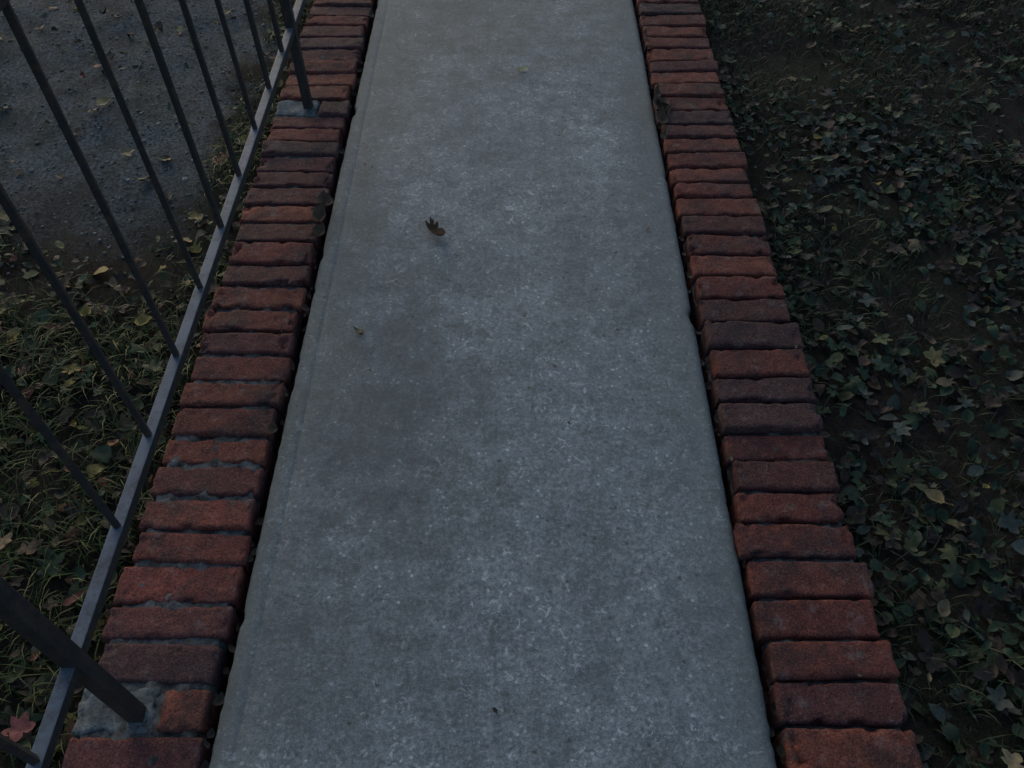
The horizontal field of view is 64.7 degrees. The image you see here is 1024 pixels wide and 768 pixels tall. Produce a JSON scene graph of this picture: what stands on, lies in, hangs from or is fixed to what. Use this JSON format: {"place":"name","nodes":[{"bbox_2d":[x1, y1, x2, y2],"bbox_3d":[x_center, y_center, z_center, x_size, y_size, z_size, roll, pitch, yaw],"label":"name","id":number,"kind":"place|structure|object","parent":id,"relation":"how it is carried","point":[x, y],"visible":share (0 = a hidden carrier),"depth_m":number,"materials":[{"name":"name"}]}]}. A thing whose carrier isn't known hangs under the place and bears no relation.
{"place":"outdoors","nodes":[
{"label":"outdoors","id":0,"kind":"place"},
{"bbox_2d":[0,0,280,285],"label":"gravel","id":1,"kind":"structure","parent":0,"point":[127,129],"depth_m":2.55,"materials":[{"name":"grey gravel"}]},
{"bbox_2d":[209,0,776,767],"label":"concrete path","id":2,"kind":"structure","parent":0,"point":[429,586],"depth_m":1.67,"materials":[{"name":"grey concrete"}]},
{"bbox_2d":[353,326,365,334],"bbox_3d":[-0.349,-0.126,1.869,0.037,0.019,0.023,0,51,0],"label":"dry leaf","id":3,"kind":"object","parent":2,"relation":"on","point":[359,331],"visible":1,"depth_m":1.87,"materials":[{"name":"brown plant"}]},
{"bbox_2d":[425,216,445,235],"bbox_3d":[-0.195,-0.401,2.076,0.044,0.034,0.077,-36,60,-25],"label":"dry leaf","id":4,"kind":"object","parent":2,"relation":"on","point":[433,228],"visible":1,"depth_m":2.08,"materials":[{"name":"brown plant"}]},
{"bbox_2d":[516,66,528,70],"bbox_3d":[0.028,-1.007,2.575,0.056,0.018,0.016,-11,52,-9],"label":"dry leaf","id":5,"kind":"object","parent":2,"relation":"on","point":[521,69],"visible":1,"depth_m":2.58,"materials":[{"name":"plant"}]},
{"bbox_2d":[188,3,861,767],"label":"leaf debris","id":6,"kind":"object","parent":2,"relation":"on","point":[660,103],"visible":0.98,"depth_m":1.94,"materials":[{"name":"brown plant"}]},
{"bbox_2d":[0,0,1023,767],"bbox_3d":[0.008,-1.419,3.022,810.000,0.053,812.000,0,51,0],"label":"ground","id":7,"kind":"structure","parent":0,"point":[78,216],"depth_m":2.25,"materials":[{"name":"brown soil"}]},
{"bbox_2d":[0,0,312,764],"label":"fallen leaves","id":8,"kind":"object","parent":7,"relation":"on","point":[104,453],"visible":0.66,"depth_m":1.85,"materials":[{"name":"green plant"}]},
{"bbox_2d":[0,0,313,767],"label":"grass","id":9,"kind":"structure","parent":7,"relation":"on","point":[63,400],"depth_m":1.80,"materials":[{"name":"green plant"}]},
{"bbox_2d":[62,0,377,767],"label":"brick edging","id":10,"kind":"object","parent":7,"relation":"on","point":[184,581],"visible":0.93,"depth_m":1.68,"materials":[{"name":"red brick"}]},
{"bbox_2d":[0,0,312,767],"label":"metal railing","id":11,"kind":"object","parent":10,"relation":"on","point":[35,627],"visible":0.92,"depth_m":1.27,"materials":[{"name":"metal"}]},
{"bbox_2d":[0,8,1023,767],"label":"maple leaves","id":12,"kind":"object","parent":7,"relation":"on","point":[18,728],"visible":0.94,"depth_m":1.58,"materials":[{"name":"brown plant"}]},
{"bbox_2d":[633,0,922,767],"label":"brick edging","id":13,"kind":"object","parent":7,"relation":"on","point":[833,710],"visible":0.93,"depth_m":1.67,"materials":[{"name":"red brick"}]},
{"bbox_2d":[701,0,1023,767],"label":"ground cover","id":14,"kind":"object","parent":7,"relation":"on","point":[960,578],"visible":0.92,"depth_m":1.93,"materials":[{"name":"green plant"}]},
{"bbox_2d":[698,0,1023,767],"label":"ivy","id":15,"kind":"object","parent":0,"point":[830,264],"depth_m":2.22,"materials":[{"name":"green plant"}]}
]}

